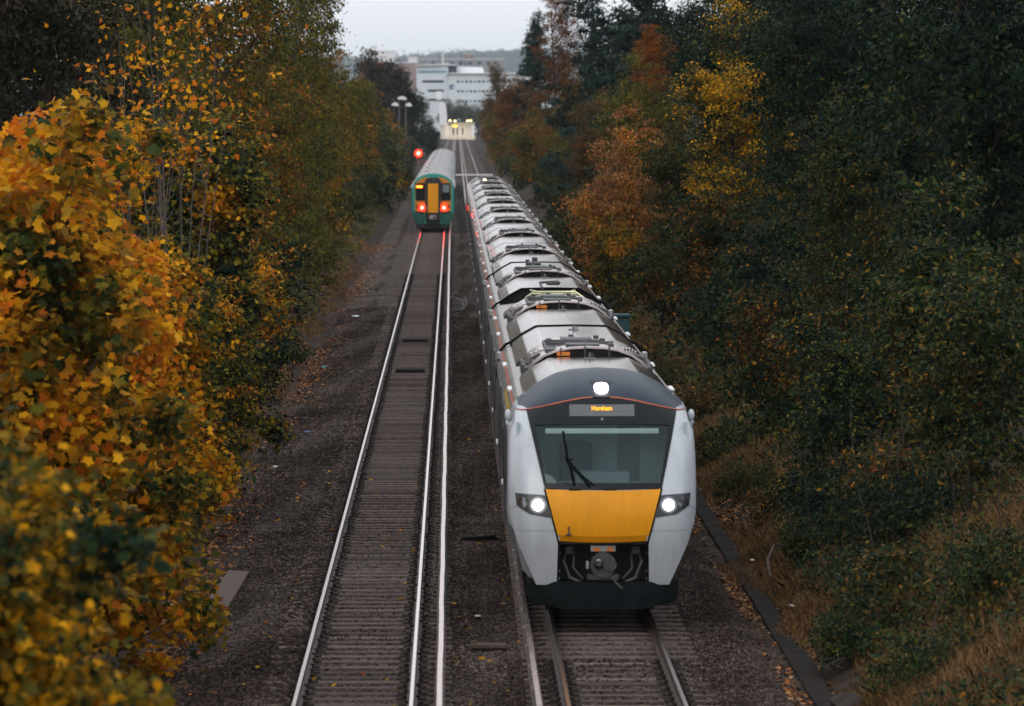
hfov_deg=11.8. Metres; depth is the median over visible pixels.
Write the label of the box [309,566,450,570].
sleeper
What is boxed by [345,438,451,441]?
sleeper
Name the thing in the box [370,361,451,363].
sleeper
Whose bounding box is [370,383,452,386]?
sleeper
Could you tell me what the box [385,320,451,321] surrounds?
sleeper
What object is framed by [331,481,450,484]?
sleeper
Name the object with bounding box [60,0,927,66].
sky
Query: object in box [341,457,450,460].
sleeper
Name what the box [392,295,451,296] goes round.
sleeper
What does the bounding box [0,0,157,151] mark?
broadleaf tree
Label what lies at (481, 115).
broadleaf tree
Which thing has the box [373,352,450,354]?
sleeper
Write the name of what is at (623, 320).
equipment cabinet
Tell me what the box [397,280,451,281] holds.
sleeper
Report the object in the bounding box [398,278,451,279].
sleeper
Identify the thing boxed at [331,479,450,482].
sleeper
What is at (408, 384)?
sleeper
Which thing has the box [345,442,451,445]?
sleeper
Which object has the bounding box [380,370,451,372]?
sleeper
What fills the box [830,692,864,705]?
stone
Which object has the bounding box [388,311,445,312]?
sleeper
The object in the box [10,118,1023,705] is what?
ground
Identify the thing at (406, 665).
sleeper
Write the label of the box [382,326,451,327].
sleeper
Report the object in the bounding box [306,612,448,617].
sleeper
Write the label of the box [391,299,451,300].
sleeper
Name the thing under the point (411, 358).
sleeper
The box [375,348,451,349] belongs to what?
sleeper
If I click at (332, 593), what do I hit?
sleeper
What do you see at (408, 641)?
sleeper
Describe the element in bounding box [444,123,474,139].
station building
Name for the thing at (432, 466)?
sleeper
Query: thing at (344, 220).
bush
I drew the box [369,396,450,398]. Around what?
sleeper
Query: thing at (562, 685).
running rail
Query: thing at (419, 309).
sleeper
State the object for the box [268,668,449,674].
sleeper
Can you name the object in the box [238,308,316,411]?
bush
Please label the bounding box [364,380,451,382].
sleeper
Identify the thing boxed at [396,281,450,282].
sleeper
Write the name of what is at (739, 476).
shrub
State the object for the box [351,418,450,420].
sleeper
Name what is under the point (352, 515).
sleeper
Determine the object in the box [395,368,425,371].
track mat
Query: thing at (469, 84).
office building
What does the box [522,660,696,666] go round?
sleeper
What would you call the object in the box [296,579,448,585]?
sleeper
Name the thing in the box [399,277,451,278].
sleeper
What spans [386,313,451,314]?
sleeper
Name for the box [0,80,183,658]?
maple tree
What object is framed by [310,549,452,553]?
sleeper
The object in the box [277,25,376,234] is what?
broadleaf tree
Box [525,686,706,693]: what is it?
sleeper
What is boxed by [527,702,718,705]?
sleeper
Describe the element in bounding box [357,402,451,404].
sleeper
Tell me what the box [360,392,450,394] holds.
sleeper
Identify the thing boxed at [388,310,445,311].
sleeper
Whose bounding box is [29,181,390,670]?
weeds ground cover
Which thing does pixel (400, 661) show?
sleeper
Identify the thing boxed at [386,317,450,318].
sleeper
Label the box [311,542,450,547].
sleeper
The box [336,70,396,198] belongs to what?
broadleaf tree
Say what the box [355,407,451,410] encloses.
sleeper
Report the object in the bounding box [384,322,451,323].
sleeper
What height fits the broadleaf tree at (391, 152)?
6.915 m
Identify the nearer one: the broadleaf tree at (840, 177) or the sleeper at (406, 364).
the broadleaf tree at (840, 177)
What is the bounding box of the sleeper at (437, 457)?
[343,455,451,458]
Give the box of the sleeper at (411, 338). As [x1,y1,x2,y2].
[378,337,450,338]
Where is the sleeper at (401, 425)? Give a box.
[349,423,450,425]
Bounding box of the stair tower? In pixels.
[436,91,446,138]
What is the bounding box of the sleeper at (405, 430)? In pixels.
[361,428,450,431]
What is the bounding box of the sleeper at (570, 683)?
[525,680,710,688]
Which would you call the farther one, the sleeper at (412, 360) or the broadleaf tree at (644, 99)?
the broadleaf tree at (644, 99)
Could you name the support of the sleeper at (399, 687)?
on the ballast bed
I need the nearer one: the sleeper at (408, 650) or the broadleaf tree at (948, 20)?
the sleeper at (408, 650)
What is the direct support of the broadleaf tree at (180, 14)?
on the ground at (524, 194)
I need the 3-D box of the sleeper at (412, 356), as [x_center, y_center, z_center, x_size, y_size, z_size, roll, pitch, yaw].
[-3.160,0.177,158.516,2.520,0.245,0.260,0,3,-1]
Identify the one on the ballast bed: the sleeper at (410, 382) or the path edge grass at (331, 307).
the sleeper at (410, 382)
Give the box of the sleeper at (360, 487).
[330,485,451,489]
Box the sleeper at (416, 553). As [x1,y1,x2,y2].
[324,552,449,556]
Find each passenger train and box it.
[411,149,455,229]
[465,175,695,609]
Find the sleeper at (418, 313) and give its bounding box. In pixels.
[387,312,451,313]
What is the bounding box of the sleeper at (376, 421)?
[354,420,451,422]
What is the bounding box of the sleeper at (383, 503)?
[335,500,450,504]
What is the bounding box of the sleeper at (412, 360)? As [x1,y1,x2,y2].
[371,358,451,360]
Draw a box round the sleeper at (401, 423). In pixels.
[351,421,451,424]
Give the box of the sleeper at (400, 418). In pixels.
[351,417,449,419]
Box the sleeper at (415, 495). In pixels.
[341,493,449,496]
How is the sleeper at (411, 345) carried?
on the ballast bed
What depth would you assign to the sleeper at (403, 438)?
118.20 m
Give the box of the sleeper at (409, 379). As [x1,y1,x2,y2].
[375,377,450,379]
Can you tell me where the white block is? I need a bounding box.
[408,57,417,61]
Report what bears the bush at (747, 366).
on the ground at (524, 194)
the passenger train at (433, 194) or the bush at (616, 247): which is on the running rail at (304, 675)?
the passenger train at (433, 194)
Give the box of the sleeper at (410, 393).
[363,391,450,393]
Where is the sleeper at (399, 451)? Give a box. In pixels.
[342,449,450,452]
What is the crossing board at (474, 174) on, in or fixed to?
on the ballast bed
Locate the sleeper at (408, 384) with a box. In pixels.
[374,382,442,384]
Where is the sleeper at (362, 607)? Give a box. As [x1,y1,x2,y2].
[290,603,449,608]
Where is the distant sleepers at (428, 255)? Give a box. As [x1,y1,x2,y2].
[400,156,697,660]
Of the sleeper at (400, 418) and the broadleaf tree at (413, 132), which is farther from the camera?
the broadleaf tree at (413, 132)
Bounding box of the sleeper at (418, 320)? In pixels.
[385,319,452,320]
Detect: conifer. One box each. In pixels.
[497,24,556,154]
[503,7,559,193]
[532,0,633,195]
[582,0,698,224]
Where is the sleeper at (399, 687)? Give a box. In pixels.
[264,683,448,689]
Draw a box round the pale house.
[463,53,474,58]
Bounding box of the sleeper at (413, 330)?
[381,329,450,330]
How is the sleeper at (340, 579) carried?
on the ballast bed
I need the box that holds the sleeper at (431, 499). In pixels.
[327,498,452,502]
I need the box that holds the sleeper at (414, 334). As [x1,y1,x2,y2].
[380,333,451,334]
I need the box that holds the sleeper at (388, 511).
[326,508,450,512]
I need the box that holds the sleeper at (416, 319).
[384,318,450,319]
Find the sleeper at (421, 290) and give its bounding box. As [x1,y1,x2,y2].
[395,289,451,290]
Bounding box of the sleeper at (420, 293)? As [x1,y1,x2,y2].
[393,292,451,293]
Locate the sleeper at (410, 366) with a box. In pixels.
[369,365,451,366]
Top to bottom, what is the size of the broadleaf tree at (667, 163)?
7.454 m
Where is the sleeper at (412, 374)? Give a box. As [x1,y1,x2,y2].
[369,373,452,374]
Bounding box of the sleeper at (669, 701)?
[527,697,717,704]
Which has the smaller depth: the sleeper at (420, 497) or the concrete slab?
the concrete slab
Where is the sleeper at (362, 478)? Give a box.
[335,476,451,480]
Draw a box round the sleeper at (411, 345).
[377,344,451,345]
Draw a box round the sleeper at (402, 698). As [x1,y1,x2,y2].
[259,695,449,701]
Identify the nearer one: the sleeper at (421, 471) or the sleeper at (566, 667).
the sleeper at (566, 667)
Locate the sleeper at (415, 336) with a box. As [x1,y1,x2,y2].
[379,335,450,336]
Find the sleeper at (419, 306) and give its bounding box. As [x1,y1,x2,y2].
[389,305,451,306]
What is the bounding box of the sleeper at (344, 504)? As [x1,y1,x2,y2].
[325,503,450,507]
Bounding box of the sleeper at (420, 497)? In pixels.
[326,495,450,499]
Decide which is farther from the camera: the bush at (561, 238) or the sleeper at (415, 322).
the bush at (561, 238)
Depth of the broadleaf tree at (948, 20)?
116.03 m
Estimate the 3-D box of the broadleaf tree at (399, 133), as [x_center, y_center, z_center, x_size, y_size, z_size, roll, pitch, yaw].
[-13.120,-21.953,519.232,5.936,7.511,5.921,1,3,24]
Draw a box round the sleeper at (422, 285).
[395,284,450,285]
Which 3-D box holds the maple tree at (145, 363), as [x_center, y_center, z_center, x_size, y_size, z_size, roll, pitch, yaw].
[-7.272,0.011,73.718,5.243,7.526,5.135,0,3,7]
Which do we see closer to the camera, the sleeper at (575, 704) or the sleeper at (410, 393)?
the sleeper at (575, 704)
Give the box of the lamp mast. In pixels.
[392,96,411,148]
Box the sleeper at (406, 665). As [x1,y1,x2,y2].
[270,663,448,668]
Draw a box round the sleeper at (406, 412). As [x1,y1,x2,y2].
[368,411,451,413]
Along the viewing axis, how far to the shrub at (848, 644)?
69.76 m
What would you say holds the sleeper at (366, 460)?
on the ballast bed
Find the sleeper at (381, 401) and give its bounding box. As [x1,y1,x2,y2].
[363,400,452,402]
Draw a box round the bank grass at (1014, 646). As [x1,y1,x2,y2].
[799,462,1023,705]
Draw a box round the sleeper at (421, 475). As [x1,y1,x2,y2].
[333,474,450,477]
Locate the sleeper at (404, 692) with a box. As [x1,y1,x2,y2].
[262,689,450,696]
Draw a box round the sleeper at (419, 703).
[260,700,452,705]
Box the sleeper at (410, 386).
[364,385,451,386]
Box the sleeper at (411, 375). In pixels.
[374,374,450,376]
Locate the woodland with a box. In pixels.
[206,45,693,110]
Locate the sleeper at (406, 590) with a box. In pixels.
[294,587,449,592]
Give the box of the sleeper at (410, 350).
[375,349,451,350]
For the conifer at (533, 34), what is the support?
on the ground at (524, 194)
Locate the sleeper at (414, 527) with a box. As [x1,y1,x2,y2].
[320,524,451,528]
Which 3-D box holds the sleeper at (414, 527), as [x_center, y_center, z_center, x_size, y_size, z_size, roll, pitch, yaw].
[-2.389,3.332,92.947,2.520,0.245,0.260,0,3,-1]
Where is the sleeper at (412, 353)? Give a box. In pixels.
[374,352,451,353]
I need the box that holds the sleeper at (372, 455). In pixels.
[346,453,452,456]
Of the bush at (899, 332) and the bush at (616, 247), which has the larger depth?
the bush at (616, 247)
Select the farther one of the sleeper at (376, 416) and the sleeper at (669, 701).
the sleeper at (376, 416)
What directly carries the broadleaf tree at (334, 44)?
on the ground at (524, 194)
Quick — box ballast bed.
[137,140,778,705]
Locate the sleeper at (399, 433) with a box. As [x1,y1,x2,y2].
[347,431,450,434]
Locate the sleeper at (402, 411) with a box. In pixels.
[370,409,451,411]
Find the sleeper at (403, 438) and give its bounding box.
[346,436,451,439]
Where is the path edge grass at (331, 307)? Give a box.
[70,264,359,705]
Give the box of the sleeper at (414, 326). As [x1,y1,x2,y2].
[382,325,451,326]
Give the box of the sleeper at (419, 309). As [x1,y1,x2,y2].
[389,308,451,309]
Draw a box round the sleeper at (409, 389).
[364,387,451,389]
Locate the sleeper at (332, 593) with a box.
[296,591,450,597]
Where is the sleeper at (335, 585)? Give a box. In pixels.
[298,583,451,589]
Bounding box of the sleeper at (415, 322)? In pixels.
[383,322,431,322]
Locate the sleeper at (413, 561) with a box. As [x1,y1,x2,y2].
[304,559,449,563]
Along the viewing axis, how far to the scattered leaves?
79.59 m
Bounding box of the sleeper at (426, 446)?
[349,445,451,448]
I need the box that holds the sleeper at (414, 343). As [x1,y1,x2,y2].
[378,342,452,344]
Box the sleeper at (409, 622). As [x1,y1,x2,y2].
[283,620,448,626]
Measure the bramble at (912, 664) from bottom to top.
1.582 m
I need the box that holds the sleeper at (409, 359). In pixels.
[372,357,451,359]
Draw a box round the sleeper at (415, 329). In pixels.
[381,328,450,329]
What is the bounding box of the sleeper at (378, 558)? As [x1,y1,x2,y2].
[308,555,451,560]
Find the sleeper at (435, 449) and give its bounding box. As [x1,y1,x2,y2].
[347,448,452,451]
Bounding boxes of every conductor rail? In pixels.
[434,145,454,705]
[459,139,542,705]
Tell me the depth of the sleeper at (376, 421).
124.65 m
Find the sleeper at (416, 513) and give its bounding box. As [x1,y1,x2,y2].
[327,511,452,514]
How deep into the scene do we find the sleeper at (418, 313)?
192.35 m
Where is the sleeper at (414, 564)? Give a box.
[312,562,449,566]
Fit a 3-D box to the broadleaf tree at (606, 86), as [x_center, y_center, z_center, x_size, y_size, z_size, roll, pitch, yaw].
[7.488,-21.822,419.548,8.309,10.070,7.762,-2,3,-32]
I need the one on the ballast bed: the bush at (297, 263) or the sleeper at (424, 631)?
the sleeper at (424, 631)
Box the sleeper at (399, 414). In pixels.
[353,412,450,414]
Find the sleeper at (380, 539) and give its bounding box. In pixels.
[311,536,449,540]
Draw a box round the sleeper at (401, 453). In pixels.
[354,451,451,454]
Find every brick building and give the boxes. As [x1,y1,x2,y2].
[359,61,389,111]
[392,62,417,128]
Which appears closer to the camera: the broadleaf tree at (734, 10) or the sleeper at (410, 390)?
the sleeper at (410, 390)
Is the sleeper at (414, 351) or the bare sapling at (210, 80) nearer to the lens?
the bare sapling at (210, 80)
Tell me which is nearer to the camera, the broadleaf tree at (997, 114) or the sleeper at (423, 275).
the broadleaf tree at (997, 114)
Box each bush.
[0,402,184,705]
[149,263,285,540]
[176,160,322,451]
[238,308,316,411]
[251,211,335,338]
[292,178,364,252]
[293,200,348,285]
[333,169,378,223]
[345,155,411,213]
[386,158,416,198]
[494,152,532,190]
[525,159,571,217]
[538,186,601,265]
[564,224,607,292]
[576,212,652,312]
[610,207,709,330]
[655,187,758,355]
[670,220,817,394]
[711,280,814,434]
[750,247,912,448]
[768,328,897,520]
[832,150,1023,454]
[876,264,1023,513]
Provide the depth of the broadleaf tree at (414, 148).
559.00 m
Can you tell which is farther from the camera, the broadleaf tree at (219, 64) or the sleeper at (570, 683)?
the broadleaf tree at (219, 64)
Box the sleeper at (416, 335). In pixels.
[382,334,450,335]
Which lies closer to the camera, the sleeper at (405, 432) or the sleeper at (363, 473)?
the sleeper at (363, 473)
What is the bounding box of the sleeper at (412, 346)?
[375,345,450,347]
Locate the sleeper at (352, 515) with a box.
[322,513,452,518]
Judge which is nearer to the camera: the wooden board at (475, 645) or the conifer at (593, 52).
the wooden board at (475, 645)
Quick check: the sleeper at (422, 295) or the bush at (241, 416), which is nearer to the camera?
the bush at (241, 416)
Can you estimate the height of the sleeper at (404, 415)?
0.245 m
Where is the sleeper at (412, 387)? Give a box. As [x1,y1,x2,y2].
[366,386,452,388]
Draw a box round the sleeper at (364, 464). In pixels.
[339,463,451,466]
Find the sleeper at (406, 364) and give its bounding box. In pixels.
[369,363,450,364]
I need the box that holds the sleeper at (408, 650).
[294,648,449,653]
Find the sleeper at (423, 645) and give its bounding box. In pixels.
[278,643,451,649]
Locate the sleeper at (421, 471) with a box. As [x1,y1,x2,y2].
[333,470,449,473]
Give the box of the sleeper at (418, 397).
[374,395,451,397]
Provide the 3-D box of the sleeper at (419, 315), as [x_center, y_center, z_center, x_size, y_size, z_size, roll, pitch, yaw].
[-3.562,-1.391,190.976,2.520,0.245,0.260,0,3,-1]
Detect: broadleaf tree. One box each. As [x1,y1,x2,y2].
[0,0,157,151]
[0,0,184,235]
[1,6,70,116]
[27,0,219,190]
[61,0,277,265]
[94,0,232,145]
[115,0,322,311]
[188,1,247,134]
[201,0,363,285]
[205,46,330,284]
[218,57,303,85]
[248,49,352,272]
[259,0,374,234]
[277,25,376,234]
[293,44,385,218]
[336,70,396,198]
[348,44,397,121]
[348,121,408,185]
[367,57,425,130]
[367,107,411,160]
[393,87,435,157]
[395,134,425,169]
[410,114,442,157]
[435,99,456,125]
[447,99,476,124]
[462,104,484,136]
[474,98,493,139]
[478,61,509,168]
[478,104,497,159]
[482,103,512,177]
[489,74,535,190]
[501,105,553,200]
[536,91,602,202]
[546,99,682,302]
[549,43,628,138]
[559,87,629,206]
[588,47,686,231]
[597,0,691,112]
[625,22,692,239]
[633,95,727,321]
[647,0,789,203]
[656,0,750,135]
[682,0,933,266]
[704,0,768,39]
[738,0,907,157]
[768,77,925,336]
[770,0,983,234]
[796,0,1023,359]
[853,0,1023,221]
[875,0,996,220]
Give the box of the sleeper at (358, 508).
[323,506,450,509]
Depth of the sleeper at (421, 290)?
217.48 m
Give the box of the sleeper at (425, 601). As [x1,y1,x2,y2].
[293,599,452,604]
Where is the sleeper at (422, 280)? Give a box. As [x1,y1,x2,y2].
[397,279,451,280]
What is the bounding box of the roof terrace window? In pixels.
[448,66,456,72]
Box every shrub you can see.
[651,337,690,385]
[662,348,732,418]
[694,390,756,468]
[705,427,781,500]
[731,426,857,529]
[768,384,894,540]
[769,483,843,571]
[781,544,927,672]
[922,468,1023,632]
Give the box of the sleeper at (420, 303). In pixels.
[391,302,452,303]
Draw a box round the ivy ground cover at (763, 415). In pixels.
[539,131,1023,705]
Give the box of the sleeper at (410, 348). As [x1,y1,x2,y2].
[375,347,450,348]
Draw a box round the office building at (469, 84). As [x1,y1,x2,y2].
[416,61,551,131]
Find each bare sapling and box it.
[22,0,308,511]
[30,1,258,260]
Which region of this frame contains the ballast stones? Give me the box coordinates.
[125,306,809,705]
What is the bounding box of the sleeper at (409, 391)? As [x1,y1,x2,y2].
[362,390,452,392]
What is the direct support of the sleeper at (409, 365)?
on the ballast bed
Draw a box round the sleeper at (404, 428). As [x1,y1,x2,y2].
[348,426,449,429]
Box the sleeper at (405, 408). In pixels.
[357,406,451,408]
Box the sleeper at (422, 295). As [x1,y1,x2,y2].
[393,294,451,295]
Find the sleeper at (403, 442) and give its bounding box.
[347,440,451,443]
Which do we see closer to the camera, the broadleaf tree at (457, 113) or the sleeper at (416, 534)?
the sleeper at (416, 534)
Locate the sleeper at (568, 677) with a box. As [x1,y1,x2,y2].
[524,675,707,682]
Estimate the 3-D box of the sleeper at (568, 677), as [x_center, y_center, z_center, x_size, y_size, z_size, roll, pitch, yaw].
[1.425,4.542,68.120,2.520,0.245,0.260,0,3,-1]
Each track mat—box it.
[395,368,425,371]
[402,338,428,341]
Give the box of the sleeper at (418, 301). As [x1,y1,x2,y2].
[390,300,451,301]
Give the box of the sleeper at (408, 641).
[278,638,449,644]
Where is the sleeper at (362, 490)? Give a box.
[328,488,450,491]
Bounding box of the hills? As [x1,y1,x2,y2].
[13,59,755,116]
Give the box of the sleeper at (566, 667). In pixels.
[523,665,695,670]
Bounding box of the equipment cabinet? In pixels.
[613,313,630,337]
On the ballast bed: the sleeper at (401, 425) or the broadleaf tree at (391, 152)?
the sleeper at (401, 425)
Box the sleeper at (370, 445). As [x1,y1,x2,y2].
[347,444,451,446]
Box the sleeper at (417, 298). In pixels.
[391,297,446,298]
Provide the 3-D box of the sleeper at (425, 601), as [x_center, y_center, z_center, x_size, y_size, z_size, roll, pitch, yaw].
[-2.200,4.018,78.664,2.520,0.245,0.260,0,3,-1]
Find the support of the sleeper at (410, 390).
on the ballast bed
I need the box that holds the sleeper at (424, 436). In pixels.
[345,435,449,437]
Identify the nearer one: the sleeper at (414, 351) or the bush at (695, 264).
the bush at (695, 264)
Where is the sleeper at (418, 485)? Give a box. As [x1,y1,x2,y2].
[332,483,451,487]
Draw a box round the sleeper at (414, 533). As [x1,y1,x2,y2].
[320,531,451,535]
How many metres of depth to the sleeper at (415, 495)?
100.68 m
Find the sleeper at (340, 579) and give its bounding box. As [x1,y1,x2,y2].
[302,576,449,581]
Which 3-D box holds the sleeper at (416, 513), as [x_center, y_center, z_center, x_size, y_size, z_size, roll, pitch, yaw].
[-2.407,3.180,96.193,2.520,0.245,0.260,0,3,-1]
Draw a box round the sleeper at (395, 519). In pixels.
[319,516,450,520]
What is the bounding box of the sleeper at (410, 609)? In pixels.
[288,607,449,612]
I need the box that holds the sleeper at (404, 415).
[352,413,450,416]
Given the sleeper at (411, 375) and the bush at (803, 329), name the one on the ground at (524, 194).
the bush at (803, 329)
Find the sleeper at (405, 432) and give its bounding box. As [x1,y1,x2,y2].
[364,430,451,433]
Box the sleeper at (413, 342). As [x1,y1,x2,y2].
[378,341,451,342]
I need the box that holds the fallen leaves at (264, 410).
[53,236,792,705]
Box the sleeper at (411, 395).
[362,393,451,396]
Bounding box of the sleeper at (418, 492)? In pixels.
[330,490,451,495]
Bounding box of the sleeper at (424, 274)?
[400,273,451,274]
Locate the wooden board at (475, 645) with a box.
[471,641,506,648]
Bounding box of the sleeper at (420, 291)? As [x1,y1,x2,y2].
[394,290,450,291]
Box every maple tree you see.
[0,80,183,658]
[0,106,200,522]
[6,258,233,680]
[61,113,257,539]
[138,111,296,498]
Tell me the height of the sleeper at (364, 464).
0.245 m
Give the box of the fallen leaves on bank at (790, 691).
[610,298,1018,705]
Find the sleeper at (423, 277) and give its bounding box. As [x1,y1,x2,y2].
[399,276,451,277]
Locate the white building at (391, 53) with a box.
[365,50,396,61]
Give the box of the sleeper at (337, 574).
[301,572,450,577]
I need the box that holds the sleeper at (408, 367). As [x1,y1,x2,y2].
[369,366,450,367]
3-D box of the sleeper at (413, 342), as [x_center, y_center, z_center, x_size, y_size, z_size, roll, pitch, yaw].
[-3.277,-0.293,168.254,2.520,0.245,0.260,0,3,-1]
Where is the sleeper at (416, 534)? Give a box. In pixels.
[314,533,449,537]
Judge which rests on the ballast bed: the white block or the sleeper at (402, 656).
the sleeper at (402, 656)
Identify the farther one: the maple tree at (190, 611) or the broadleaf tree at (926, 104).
the broadleaf tree at (926, 104)
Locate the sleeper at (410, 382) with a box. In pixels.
[374,381,450,383]
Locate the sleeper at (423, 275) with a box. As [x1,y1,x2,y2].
[399,274,451,275]
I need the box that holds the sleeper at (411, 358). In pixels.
[372,356,451,358]
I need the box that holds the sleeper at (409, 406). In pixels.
[357,404,451,407]
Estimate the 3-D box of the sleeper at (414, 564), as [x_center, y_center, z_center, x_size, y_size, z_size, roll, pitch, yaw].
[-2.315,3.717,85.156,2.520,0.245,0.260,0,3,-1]
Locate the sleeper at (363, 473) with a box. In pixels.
[338,472,451,475]
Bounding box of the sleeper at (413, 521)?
[320,519,449,522]
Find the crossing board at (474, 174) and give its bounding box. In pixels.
[456,174,492,175]
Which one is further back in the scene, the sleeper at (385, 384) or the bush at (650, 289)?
the bush at (650, 289)
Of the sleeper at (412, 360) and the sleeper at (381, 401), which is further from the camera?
the sleeper at (412, 360)
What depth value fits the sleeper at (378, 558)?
86.36 m
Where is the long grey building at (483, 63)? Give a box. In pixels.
[417,59,504,73]
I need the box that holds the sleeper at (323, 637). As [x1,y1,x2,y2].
[290,634,451,639]
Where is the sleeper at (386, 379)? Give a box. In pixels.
[376,378,451,380]
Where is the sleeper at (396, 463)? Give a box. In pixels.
[337,461,450,464]
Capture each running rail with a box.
[291,140,448,705]
[406,142,453,705]
[461,142,571,705]
[466,140,688,705]
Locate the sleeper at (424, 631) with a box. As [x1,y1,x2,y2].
[285,629,452,635]
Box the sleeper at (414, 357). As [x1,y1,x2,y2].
[373,356,451,357]
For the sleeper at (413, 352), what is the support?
on the ballast bed
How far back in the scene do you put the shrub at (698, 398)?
120.18 m
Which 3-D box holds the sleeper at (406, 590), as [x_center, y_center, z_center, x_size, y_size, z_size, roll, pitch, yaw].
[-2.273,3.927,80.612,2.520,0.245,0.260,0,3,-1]
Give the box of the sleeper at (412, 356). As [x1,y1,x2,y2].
[373,355,451,356]
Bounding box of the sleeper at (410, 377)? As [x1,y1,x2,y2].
[367,376,450,378]
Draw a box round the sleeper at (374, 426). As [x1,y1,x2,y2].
[365,425,450,427]
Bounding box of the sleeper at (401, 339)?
[378,338,450,339]
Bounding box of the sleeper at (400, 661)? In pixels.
[272,657,449,664]
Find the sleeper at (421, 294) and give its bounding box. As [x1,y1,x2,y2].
[394,293,451,294]
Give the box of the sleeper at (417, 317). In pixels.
[386,316,452,317]
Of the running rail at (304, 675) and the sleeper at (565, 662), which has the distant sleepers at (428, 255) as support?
the running rail at (304, 675)
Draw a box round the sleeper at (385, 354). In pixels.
[374,353,450,355]
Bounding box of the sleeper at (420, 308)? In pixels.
[388,307,451,308]
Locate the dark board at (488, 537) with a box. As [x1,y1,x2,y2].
[460,534,497,539]
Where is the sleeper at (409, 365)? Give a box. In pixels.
[370,364,451,365]
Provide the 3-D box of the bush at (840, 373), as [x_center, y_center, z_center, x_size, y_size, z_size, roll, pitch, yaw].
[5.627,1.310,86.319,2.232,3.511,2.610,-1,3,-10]
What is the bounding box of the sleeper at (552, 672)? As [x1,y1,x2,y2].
[523,670,705,676]
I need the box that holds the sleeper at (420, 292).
[394,291,451,292]
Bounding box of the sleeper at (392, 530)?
[316,527,451,532]
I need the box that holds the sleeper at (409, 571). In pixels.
[301,569,450,574]
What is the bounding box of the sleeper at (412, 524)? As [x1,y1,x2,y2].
[316,522,449,526]
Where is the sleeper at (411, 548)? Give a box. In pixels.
[309,546,450,550]
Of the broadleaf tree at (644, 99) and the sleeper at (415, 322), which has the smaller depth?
the sleeper at (415, 322)
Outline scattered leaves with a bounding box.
[213,415,525,705]
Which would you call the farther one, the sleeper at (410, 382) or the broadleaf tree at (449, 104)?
the broadleaf tree at (449, 104)
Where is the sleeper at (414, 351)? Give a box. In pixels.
[375,350,452,352]
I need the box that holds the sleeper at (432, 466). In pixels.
[336,465,450,469]
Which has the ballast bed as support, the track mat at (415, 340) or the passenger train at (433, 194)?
the track mat at (415, 340)
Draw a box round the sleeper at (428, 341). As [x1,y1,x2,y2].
[378,339,451,341]
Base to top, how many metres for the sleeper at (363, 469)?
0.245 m
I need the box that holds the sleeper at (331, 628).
[286,624,451,631]
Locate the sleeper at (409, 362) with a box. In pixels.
[372,361,452,362]
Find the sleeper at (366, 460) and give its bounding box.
[341,459,451,462]
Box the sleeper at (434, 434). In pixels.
[347,433,450,436]
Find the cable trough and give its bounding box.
[696,486,833,705]
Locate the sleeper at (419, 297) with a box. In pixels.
[392,296,446,297]
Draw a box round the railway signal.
[415,149,421,174]
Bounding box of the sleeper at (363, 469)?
[335,468,450,470]
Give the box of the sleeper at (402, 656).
[272,652,448,658]
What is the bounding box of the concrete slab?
[204,570,248,612]
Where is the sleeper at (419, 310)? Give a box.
[389,309,451,310]
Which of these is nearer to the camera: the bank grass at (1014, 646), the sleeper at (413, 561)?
the bank grass at (1014, 646)
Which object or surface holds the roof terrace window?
in the office building at (469, 84)
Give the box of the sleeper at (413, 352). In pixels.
[374,350,450,352]
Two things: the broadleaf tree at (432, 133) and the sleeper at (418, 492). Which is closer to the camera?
the sleeper at (418, 492)
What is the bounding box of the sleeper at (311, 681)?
[266,678,451,684]
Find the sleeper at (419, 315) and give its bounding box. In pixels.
[388,314,451,315]
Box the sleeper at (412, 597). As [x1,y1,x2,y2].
[295,595,449,600]
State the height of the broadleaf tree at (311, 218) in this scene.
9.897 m
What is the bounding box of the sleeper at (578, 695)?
[526,691,715,699]
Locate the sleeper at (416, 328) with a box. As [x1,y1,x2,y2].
[382,327,451,329]
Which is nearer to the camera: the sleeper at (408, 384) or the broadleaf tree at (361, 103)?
the sleeper at (408, 384)
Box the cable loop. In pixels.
[449,295,466,312]
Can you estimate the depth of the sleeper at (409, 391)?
138.39 m
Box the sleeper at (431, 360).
[370,359,450,361]
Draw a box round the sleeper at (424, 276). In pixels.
[399,275,451,276]
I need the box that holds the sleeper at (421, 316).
[388,315,452,316]
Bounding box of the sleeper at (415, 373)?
[378,371,451,373]
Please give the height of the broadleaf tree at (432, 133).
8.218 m
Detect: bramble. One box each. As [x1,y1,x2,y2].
[792,476,935,617]
[807,385,993,544]
[812,394,978,558]
[821,463,1023,626]
[848,590,985,700]
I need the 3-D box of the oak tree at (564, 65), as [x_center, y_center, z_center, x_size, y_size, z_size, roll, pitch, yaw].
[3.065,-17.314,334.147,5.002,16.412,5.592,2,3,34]
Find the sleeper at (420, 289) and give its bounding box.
[394,288,450,289]
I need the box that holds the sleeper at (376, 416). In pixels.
[353,415,450,418]
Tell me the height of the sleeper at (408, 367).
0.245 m
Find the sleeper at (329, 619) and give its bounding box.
[293,616,449,621]
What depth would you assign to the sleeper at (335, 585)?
81.20 m
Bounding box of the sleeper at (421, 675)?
[276,673,451,679]
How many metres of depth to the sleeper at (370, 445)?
115.59 m
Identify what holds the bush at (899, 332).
on the ground at (524, 194)
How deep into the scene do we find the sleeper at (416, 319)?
186.97 m
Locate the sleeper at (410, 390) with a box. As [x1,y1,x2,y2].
[363,388,452,390]
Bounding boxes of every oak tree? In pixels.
[519,0,589,213]
[660,0,805,314]
[722,0,923,332]
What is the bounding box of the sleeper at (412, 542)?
[319,539,450,543]
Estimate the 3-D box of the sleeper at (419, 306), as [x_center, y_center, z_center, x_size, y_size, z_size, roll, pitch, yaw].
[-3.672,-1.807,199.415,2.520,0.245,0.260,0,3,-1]
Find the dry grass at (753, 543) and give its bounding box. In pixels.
[610,299,1023,705]

